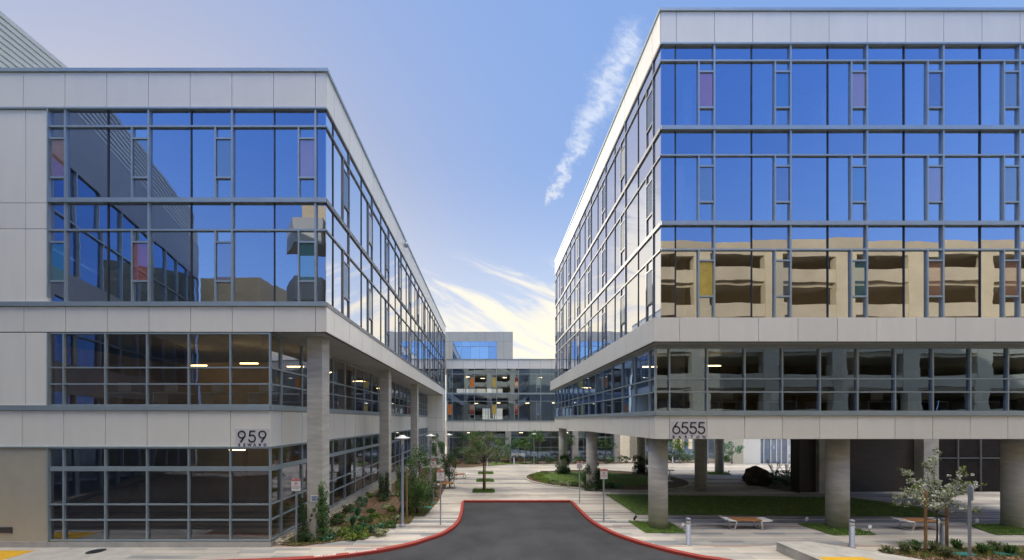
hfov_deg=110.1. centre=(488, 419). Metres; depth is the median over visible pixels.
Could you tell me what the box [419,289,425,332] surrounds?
window
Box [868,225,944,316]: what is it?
window
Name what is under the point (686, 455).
shrub
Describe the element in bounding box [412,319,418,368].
window
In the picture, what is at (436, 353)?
window
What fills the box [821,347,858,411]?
window
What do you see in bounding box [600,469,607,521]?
parking sign
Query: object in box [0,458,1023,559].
plaza paving
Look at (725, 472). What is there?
grass
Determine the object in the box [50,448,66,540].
window
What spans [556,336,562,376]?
window
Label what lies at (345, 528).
shrub
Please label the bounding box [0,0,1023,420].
sky
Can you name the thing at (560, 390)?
window
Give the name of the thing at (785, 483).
shrub
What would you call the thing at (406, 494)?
tree stake
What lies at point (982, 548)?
grass tuft
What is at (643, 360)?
window
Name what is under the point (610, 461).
shrub
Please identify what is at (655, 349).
window
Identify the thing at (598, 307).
window
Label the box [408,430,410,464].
window
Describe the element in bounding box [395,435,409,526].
street lamp
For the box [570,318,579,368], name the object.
window
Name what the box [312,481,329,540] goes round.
climbing plant
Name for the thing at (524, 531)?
driveway
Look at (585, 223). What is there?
window
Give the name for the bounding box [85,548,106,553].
manhole cover
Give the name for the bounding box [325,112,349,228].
window
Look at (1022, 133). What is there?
window
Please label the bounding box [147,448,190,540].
window
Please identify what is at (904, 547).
grass tuft
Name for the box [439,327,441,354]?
window
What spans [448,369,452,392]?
window
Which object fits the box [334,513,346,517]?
shrub
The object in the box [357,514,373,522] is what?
shrub
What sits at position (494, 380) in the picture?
window
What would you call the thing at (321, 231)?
window
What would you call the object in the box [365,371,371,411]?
window
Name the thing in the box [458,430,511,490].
tree
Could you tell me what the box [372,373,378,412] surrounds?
window
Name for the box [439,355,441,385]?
window
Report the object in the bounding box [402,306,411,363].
window
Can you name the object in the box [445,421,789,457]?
ground
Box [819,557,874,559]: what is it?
tactile paving
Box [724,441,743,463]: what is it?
tree
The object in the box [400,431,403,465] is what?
window
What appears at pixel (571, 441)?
tree
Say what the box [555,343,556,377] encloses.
window
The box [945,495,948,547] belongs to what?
tree stake
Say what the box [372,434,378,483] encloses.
window
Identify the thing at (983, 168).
window
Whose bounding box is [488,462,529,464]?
lawn
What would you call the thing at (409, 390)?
window
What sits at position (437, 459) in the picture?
shrub
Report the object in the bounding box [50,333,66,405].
window
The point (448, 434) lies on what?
street lamp
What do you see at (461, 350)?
window
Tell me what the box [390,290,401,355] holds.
window
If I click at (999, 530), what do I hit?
grass
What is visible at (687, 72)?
window
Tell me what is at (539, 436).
tree
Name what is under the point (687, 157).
window
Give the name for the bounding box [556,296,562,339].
window
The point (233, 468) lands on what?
window
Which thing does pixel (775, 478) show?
shrub
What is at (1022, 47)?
window
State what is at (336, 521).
shrub
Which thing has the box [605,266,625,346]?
window
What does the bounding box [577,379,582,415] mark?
window
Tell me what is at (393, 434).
window
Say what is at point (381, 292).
window
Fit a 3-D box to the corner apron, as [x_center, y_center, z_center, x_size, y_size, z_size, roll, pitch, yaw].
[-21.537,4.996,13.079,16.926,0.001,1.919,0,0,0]
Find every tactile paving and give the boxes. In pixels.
[0,550,34,559]
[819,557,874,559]
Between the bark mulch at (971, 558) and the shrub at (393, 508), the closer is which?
the bark mulch at (971, 558)
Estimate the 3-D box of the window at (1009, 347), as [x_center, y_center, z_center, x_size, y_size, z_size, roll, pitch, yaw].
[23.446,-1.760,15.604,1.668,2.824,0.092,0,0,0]
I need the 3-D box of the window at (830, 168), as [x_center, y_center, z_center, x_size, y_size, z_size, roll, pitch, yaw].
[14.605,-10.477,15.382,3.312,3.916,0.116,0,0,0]
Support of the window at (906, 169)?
in the office building at (801, 229)
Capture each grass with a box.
[471,487,494,491]
[476,478,494,481]
[478,470,492,473]
[629,520,685,532]
[707,471,729,473]
[798,522,875,534]
[967,523,1023,534]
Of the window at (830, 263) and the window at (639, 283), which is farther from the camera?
the window at (639, 283)
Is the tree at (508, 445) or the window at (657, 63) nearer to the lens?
the window at (657, 63)
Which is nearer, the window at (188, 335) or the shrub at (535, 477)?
the window at (188, 335)
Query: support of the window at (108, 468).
in the office building at (198, 266)
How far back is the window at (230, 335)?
14.04 m
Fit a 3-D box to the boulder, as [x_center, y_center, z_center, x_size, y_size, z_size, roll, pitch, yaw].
[22.672,4.894,30.396,1.937,2.064,1.816,0,0,0]
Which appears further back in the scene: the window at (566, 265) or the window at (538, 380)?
the window at (538, 380)
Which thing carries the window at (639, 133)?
in the office building at (801, 229)
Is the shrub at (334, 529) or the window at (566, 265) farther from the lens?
the window at (566, 265)
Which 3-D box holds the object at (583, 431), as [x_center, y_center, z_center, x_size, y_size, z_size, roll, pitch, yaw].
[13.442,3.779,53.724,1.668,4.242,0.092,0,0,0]
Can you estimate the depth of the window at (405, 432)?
37.23 m
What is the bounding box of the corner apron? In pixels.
[4,547,149,559]
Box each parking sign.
[291,478,300,541]
[431,459,435,500]
[437,470,443,524]
[577,461,582,501]
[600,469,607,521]
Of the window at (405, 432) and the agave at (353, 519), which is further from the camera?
the window at (405, 432)
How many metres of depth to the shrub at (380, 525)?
15.80 m
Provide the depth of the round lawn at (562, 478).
34.19 m
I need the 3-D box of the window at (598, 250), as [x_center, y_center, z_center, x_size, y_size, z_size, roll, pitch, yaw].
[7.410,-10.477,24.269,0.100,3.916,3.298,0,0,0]
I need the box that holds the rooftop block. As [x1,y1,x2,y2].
[445,332,512,374]
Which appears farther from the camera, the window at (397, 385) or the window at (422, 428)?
the window at (422, 428)
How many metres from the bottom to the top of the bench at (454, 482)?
0.548 m
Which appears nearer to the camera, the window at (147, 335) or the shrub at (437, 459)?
the window at (147, 335)
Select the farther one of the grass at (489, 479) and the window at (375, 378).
the grass at (489, 479)
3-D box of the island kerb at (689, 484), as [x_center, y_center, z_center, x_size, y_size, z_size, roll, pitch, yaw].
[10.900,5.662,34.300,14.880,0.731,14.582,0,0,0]
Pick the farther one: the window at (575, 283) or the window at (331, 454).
the window at (575, 283)
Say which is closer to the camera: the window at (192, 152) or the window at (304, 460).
the window at (192, 152)
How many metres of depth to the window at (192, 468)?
14.04 m
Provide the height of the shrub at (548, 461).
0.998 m
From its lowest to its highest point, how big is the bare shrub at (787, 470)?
1.772 m
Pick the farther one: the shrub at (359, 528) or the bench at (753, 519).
the bench at (753, 519)
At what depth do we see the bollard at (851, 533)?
14.02 m
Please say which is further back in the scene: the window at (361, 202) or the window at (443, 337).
the window at (443, 337)
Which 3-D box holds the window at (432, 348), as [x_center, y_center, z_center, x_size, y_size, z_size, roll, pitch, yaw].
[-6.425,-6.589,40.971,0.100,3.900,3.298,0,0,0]
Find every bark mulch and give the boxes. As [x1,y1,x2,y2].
[283,468,446,545]
[879,545,1023,559]
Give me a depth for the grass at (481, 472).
38.60 m
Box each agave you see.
[343,513,360,524]
[352,504,364,515]
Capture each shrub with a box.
[319,532,335,540]
[329,514,343,524]
[329,527,340,533]
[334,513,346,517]
[336,526,349,536]
[342,504,354,511]
[345,532,358,540]
[348,524,364,533]
[354,496,368,506]
[355,522,366,527]
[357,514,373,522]
[358,532,369,538]
[366,508,375,512]
[367,522,383,533]
[368,512,381,517]
[374,527,388,536]
[375,492,390,501]
[380,503,390,508]
[382,520,397,527]
[386,505,395,511]
[391,514,399,520]
[436,458,442,464]
[515,457,524,461]
[531,475,546,479]
[538,477,550,481]
[544,457,555,462]
[568,481,578,486]
[573,456,583,462]
[604,455,614,462]
[610,483,622,487]
[617,456,630,462]
[668,452,679,461]
[680,452,692,461]
[766,460,781,475]
[770,470,783,476]
[771,476,789,485]
[772,460,789,478]
[778,479,789,485]
[779,470,789,478]
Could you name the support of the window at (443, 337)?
in the office building at (198, 266)
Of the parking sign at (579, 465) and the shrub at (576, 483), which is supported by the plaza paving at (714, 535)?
the parking sign at (579, 465)
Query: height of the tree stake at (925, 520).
2.450 m
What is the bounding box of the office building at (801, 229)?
[550,7,1023,528]
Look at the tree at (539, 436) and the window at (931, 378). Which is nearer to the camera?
the window at (931, 378)
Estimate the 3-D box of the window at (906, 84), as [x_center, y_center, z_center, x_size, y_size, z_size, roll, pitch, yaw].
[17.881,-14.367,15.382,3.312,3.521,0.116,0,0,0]
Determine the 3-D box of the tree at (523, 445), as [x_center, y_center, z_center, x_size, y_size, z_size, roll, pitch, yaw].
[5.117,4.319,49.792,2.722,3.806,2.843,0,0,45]
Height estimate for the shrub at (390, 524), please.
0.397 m
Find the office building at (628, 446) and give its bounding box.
[620,435,714,458]
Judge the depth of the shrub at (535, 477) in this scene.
33.37 m
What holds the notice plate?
attached to the office building at (198, 266)
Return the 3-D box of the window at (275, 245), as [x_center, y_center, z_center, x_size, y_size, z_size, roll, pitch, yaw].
[-8.432,-6.589,14.092,3.312,3.900,0.116,0,0,0]
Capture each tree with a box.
[393,444,439,513]
[427,433,444,471]
[440,446,457,486]
[456,431,486,451]
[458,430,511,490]
[500,437,518,453]
[515,437,536,463]
[527,430,545,463]
[556,433,576,455]
[597,436,618,463]
[668,439,686,452]
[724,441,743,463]
[888,447,986,541]
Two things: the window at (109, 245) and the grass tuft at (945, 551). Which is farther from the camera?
the window at (109, 245)
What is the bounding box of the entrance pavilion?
[724,439,787,463]
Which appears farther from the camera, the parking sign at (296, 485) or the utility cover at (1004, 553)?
the parking sign at (296, 485)
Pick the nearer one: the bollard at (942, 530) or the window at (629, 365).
the bollard at (942, 530)
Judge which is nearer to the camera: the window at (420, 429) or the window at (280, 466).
the window at (280, 466)
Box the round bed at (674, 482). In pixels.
[526,471,688,489]
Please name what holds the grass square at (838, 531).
on the plaza paving at (714, 535)
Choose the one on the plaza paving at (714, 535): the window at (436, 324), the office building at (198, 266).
the office building at (198, 266)
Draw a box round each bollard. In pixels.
[685,517,691,545]
[848,519,855,547]
[939,518,944,545]
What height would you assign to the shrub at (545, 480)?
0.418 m
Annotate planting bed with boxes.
[439,461,714,467]
[559,484,618,489]
[740,476,799,492]
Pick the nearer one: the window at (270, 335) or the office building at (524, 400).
the window at (270, 335)
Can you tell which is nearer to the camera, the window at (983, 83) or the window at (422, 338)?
the window at (983, 83)
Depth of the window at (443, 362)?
50.78 m
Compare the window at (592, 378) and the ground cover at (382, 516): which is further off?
the window at (592, 378)
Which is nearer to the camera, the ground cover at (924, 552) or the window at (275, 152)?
the ground cover at (924, 552)
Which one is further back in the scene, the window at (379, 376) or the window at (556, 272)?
the window at (556, 272)
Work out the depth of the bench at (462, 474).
34.30 m
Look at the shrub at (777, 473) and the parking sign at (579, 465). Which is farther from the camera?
the shrub at (777, 473)
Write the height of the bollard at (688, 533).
1.080 m
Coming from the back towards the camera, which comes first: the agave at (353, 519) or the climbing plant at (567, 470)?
the climbing plant at (567, 470)
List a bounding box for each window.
[49,109,67,196]
[49,202,67,300]
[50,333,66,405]
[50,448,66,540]
[64,333,107,405]
[64,448,107,540]
[66,109,150,196]
[66,202,150,300]
[106,333,149,405]
[106,448,149,540]
[147,333,190,405]
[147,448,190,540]
[149,109,233,196]
[149,202,233,300]
[189,333,231,405]
[189,448,231,540]
[231,333,271,405]
[231,448,271,540]
[233,109,316,196]
[233,202,316,300]
[271,333,282,405]
[271,446,282,539]
[283,338,302,407]
[283,444,302,533]
[303,443,306,521]
[316,111,325,196]
[316,204,325,300]
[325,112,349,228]
[325,204,349,317]
[329,356,333,409]
[329,440,333,507]
[334,358,345,409]
[334,438,345,505]
[346,363,355,410]
[346,437,355,498]
[350,158,372,260]
[350,237,372,334]
[356,367,364,411]
[356,436,364,492]
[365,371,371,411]
[365,435,371,487]
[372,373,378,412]
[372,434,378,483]
[373,201,389,283]
[373,267,389,347]
[379,376,379,412]
[379,434,379,476]
[390,234,401,300]
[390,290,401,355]
[391,381,395,413]
[391,432,395,473]
[396,383,399,413]
[396,431,399,470]
[400,385,403,413]
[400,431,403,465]
[402,256,411,313]
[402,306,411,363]
[404,386,407,414]
[404,430,407,466]
[408,388,410,414]
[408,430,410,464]
[412,275,418,323]
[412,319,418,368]
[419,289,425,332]
[419,328,425,373]
[420,393,421,415]
[420,429,421,455]
[422,393,423,415]
[422,428,423,456]
[424,394,426,415]
[424,428,426,453]
[426,302,430,339]
[426,337,430,377]
[431,311,434,345]
[431,344,434,379]
[435,319,438,350]
[435,349,438,382]
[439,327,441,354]
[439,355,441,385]
[442,332,444,358]
[442,359,444,387]
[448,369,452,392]
[448,394,452,419]
[453,341,496,358]
[470,369,474,392]
[470,394,474,419]
[485,369,496,392]
[485,394,496,419]
[507,369,518,392]
[507,394,518,419]
[536,369,540,392]
[536,394,540,419]
[555,272,556,305]
[555,306,556,342]
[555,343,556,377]
[555,390,558,416]
[556,259,562,301]
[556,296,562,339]
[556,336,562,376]
[558,389,561,416]
[561,387,564,415]
[562,243,570,291]
[562,283,570,332]
[562,328,570,372]
[565,385,568,415]
[568,383,572,415]
[570,223,579,277]
[570,268,579,323]
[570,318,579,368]
[573,382,577,415]
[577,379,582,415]
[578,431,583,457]
[579,198,590,262]
[579,248,590,313]
[579,305,590,362]
[583,376,588,414]
[589,374,595,414]
[590,166,605,243]
[590,223,605,300]
[590,288,605,355]
[595,370,603,414]
[603,366,612,413]
[605,123,625,217]
[605,190,625,283]
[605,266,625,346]
[612,362,622,413]
[622,356,635,413]
[625,61,653,183]
[625,143,653,259]
[625,234,653,333]
[635,350,650,412]
[649,347,656,411]
[653,48,661,135]
[653,132,660,227]
[653,227,660,316]
[656,347,669,411]
[661,44,714,124]
[661,130,714,220]
[661,225,714,317]
[670,347,707,411]
[708,347,745,411]
[715,44,791,124]
[715,130,791,220]
[715,225,791,317]
[746,347,782,411]
[783,347,820,411]
[792,44,867,124]
[792,130,867,220]
[792,225,867,317]
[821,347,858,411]
[859,347,895,411]
[868,44,944,124]
[868,130,944,220]
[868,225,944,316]
[896,347,933,411]
[934,347,971,411]
[945,44,1020,124]
[945,130,1020,220]
[945,225,1020,317]
[972,347,1008,411]
[1009,347,1023,411]
[1021,46,1023,124]
[1021,132,1023,220]
[1021,226,1023,316]
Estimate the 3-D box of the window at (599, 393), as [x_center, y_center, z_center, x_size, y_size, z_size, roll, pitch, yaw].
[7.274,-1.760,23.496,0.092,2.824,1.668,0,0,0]
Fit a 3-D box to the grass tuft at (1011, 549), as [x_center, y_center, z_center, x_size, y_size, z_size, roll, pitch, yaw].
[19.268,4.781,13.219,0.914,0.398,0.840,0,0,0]
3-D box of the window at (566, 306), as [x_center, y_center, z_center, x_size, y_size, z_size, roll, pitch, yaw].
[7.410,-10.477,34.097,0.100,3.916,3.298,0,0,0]
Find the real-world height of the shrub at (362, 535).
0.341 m
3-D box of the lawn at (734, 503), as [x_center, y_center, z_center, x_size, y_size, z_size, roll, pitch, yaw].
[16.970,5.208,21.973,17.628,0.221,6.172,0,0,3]
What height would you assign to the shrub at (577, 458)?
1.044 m
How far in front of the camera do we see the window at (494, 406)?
52.92 m
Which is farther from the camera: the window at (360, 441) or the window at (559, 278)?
the window at (559, 278)
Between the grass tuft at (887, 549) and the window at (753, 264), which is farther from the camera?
the window at (753, 264)
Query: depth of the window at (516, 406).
52.92 m
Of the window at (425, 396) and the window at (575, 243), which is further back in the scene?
the window at (425, 396)
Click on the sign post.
(970, 494)
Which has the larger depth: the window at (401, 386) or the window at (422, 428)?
the window at (422, 428)
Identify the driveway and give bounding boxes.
[331,503,698,559]
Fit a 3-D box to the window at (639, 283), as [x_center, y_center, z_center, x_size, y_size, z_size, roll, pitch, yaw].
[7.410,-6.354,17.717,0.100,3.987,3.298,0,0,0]
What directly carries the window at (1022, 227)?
in the office building at (801, 229)
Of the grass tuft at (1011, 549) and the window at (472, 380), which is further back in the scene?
the window at (472, 380)
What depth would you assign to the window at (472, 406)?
52.92 m
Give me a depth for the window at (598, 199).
24.19 m
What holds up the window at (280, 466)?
in the office building at (198, 266)
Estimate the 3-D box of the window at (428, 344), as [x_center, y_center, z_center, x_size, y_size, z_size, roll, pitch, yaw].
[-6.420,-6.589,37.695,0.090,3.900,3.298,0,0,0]
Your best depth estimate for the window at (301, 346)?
16.43 m
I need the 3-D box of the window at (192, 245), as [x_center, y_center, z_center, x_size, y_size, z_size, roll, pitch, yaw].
[-11.708,-6.589,14.092,3.312,3.900,0.116,0,0,0]
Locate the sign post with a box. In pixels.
[968,486,973,557]
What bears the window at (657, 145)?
in the office building at (801, 229)
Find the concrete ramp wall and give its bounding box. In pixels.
[775,541,922,559]
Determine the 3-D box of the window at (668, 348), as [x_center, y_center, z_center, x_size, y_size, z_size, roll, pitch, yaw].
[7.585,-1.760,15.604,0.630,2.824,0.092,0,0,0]
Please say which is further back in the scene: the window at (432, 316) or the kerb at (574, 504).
the window at (432, 316)
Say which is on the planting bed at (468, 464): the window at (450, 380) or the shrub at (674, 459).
the shrub at (674, 459)
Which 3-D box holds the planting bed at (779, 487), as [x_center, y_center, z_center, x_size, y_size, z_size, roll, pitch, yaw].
[25.973,5.518,32.929,4.312,0.365,14.704,0,0,40]
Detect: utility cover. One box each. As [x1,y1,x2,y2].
[951,552,975,555]
[993,552,1018,555]
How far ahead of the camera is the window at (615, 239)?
20.78 m
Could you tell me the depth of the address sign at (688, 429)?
15.56 m
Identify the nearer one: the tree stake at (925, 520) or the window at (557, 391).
the tree stake at (925, 520)
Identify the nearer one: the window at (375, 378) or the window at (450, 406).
the window at (375, 378)
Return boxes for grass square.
[630,521,684,532]
[797,523,876,534]
[967,524,1023,534]
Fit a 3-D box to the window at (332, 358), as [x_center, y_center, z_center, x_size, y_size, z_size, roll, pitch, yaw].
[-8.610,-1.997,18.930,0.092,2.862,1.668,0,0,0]
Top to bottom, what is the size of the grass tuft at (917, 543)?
0.399 m
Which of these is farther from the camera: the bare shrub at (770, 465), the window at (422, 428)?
the window at (422, 428)
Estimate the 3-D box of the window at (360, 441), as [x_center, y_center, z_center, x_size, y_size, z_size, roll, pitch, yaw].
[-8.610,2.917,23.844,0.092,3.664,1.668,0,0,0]
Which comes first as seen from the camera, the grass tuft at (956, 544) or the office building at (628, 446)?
the grass tuft at (956, 544)
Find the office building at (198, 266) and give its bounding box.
[0,11,445,546]
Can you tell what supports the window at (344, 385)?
in the office building at (198, 266)
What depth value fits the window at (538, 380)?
52.92 m
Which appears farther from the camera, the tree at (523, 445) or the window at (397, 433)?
the tree at (523, 445)
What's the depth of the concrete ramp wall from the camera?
12.68 m
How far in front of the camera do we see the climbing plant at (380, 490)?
24.38 m
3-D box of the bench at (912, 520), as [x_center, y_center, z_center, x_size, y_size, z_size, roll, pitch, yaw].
[19.826,4.773,16.472,2.100,0.548,0.616,0,0,-2]
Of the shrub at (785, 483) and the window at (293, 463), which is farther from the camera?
the shrub at (785, 483)
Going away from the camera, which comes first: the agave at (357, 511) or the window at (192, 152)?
the window at (192, 152)
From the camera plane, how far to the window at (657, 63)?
15.73 m
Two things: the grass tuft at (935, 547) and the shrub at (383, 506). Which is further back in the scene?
the shrub at (383, 506)
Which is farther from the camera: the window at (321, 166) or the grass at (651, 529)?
the grass at (651, 529)
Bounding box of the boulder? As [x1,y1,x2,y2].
[742,466,772,485]
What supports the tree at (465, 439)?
on the planting bed at (468, 464)
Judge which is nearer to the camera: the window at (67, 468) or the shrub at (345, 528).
the window at (67, 468)
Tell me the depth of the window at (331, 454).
19.71 m
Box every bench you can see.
[436,481,459,487]
[453,473,469,479]
[719,515,772,530]
[890,516,939,530]
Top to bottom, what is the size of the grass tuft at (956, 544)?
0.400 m
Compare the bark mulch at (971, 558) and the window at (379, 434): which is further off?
the window at (379, 434)
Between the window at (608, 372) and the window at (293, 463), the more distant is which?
the window at (608, 372)
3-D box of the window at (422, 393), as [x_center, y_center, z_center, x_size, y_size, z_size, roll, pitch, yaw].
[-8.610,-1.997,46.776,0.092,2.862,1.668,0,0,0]
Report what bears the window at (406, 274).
in the office building at (198, 266)
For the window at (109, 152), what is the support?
in the office building at (198, 266)
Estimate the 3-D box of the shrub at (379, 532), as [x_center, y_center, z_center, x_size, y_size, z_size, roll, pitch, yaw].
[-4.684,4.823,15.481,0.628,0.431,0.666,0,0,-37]
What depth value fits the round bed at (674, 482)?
31.33 m
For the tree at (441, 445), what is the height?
4.456 m
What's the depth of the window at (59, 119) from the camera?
14.08 m
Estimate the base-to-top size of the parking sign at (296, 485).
2.740 m
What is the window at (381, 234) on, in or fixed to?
in the office building at (198, 266)
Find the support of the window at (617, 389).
in the office building at (801, 229)
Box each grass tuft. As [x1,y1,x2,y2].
[875,543,897,554]
[891,540,916,552]
[900,538,929,549]
[921,539,949,551]
[933,544,961,556]
[948,537,967,549]
[972,541,997,553]
[981,540,1006,550]
[989,542,1023,553]
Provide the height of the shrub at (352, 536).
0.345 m
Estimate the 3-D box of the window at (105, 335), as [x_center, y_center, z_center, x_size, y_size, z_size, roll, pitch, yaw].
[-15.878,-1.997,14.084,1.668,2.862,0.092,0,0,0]
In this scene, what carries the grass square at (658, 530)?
on the plaza paving at (714, 535)
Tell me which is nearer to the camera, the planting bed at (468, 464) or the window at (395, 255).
the window at (395, 255)
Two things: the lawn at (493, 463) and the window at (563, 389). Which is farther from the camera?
the lawn at (493, 463)
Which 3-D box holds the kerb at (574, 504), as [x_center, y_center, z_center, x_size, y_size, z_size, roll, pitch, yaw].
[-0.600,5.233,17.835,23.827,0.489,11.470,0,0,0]
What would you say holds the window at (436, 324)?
in the office building at (198, 266)
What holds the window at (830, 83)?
in the office building at (801, 229)
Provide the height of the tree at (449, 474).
3.509 m
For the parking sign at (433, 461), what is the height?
2.822 m
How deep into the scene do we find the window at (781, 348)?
15.56 m
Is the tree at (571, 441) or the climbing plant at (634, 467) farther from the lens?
the tree at (571, 441)
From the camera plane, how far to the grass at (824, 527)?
16.25 m
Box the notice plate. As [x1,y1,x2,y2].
[310,495,317,501]
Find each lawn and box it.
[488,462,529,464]
[536,472,647,485]
[609,494,943,516]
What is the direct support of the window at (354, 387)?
in the office building at (198, 266)
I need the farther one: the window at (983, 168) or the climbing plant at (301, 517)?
the window at (983, 168)
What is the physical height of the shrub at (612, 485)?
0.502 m
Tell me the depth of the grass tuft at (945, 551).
12.94 m
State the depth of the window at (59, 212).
14.08 m
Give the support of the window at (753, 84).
in the office building at (801, 229)
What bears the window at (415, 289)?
in the office building at (198, 266)
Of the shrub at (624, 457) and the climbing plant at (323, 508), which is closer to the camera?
the climbing plant at (323, 508)
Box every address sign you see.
[235,429,268,445]
[670,421,706,438]
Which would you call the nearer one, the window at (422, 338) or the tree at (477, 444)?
the tree at (477, 444)
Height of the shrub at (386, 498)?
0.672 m
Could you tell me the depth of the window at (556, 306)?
39.00 m
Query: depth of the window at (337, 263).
15.21 m
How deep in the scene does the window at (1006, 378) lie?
15.57 m
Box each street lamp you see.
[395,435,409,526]
[426,434,434,493]
[446,433,451,480]
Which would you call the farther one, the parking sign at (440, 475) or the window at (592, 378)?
the window at (592, 378)
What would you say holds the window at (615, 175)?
in the office building at (801, 229)
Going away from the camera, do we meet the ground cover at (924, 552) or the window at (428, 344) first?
the ground cover at (924, 552)
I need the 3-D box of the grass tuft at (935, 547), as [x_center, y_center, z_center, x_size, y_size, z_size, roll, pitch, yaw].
[16.856,4.781,13.562,0.808,0.398,0.850,0,0,0]
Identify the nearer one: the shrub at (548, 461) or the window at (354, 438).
the window at (354, 438)
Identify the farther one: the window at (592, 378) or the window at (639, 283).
the window at (592, 378)
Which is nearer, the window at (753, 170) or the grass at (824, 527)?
the window at (753, 170)
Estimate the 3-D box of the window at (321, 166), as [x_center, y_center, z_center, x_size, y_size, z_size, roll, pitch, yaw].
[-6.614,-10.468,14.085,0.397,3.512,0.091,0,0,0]
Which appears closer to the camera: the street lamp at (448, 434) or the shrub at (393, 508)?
the shrub at (393, 508)
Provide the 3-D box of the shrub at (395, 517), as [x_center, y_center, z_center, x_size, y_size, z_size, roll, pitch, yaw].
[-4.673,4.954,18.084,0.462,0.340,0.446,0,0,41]
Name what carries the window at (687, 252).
in the office building at (801, 229)
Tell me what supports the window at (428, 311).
in the office building at (198, 266)
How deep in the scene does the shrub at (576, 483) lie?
29.31 m
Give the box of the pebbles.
[275,468,420,544]
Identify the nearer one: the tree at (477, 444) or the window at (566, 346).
the tree at (477, 444)
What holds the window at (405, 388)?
in the office building at (198, 266)
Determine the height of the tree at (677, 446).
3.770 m
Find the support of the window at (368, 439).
in the office building at (198, 266)
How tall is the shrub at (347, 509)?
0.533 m
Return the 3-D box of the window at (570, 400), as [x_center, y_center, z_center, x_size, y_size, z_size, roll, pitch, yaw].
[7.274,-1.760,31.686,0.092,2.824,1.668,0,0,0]
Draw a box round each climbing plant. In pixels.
[296,498,315,542]
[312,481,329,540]
[378,472,390,496]
[555,454,570,473]
[582,462,601,490]
[632,455,647,473]
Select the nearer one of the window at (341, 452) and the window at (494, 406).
the window at (341, 452)
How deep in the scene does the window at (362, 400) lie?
24.62 m
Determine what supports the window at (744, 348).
in the office building at (801, 229)
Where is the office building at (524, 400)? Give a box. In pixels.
[446,359,619,461]
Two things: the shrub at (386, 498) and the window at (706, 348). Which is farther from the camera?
the shrub at (386, 498)
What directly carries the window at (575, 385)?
in the office building at (801, 229)
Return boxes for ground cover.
[286,501,436,545]
[897,546,1023,557]
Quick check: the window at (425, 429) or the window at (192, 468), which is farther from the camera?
the window at (425, 429)
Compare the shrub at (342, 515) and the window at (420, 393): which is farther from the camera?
the window at (420, 393)
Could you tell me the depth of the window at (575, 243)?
30.60 m
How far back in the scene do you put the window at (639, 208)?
17.49 m
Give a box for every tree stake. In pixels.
[406,469,407,519]
[924,489,926,549]
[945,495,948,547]
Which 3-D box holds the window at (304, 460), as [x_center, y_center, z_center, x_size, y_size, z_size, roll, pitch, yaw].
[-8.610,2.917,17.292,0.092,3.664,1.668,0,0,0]
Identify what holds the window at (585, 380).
in the office building at (801, 229)
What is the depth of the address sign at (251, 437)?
14.04 m
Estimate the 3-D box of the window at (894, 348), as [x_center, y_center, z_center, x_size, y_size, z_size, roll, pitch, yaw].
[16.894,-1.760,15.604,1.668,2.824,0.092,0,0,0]
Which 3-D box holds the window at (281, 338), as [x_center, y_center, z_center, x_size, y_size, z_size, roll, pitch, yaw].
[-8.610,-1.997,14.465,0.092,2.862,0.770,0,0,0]
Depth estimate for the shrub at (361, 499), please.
21.34 m
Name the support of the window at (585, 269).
in the office building at (801, 229)
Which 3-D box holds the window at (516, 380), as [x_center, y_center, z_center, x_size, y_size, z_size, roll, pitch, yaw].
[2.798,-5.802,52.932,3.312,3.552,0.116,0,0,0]
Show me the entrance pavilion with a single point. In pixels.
(755, 451)
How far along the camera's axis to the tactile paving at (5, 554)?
13.36 m
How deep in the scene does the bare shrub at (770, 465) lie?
33.94 m
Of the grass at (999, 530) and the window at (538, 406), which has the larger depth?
the window at (538, 406)
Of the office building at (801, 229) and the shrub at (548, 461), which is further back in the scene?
the shrub at (548, 461)
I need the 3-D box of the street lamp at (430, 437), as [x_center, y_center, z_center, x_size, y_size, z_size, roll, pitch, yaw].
[-4.186,3.179,25.735,0.750,4.350,0.750,0,0,0]
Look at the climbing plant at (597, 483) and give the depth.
27.22 m
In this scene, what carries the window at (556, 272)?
in the office building at (801, 229)
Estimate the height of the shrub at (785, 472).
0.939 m
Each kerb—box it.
[218,500,732,559]
[525,470,690,490]
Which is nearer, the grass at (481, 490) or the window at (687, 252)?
the window at (687, 252)
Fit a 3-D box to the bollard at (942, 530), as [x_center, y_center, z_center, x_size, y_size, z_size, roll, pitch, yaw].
[18.158,4.460,14.300,0.240,1.080,0.240,0,0,0]

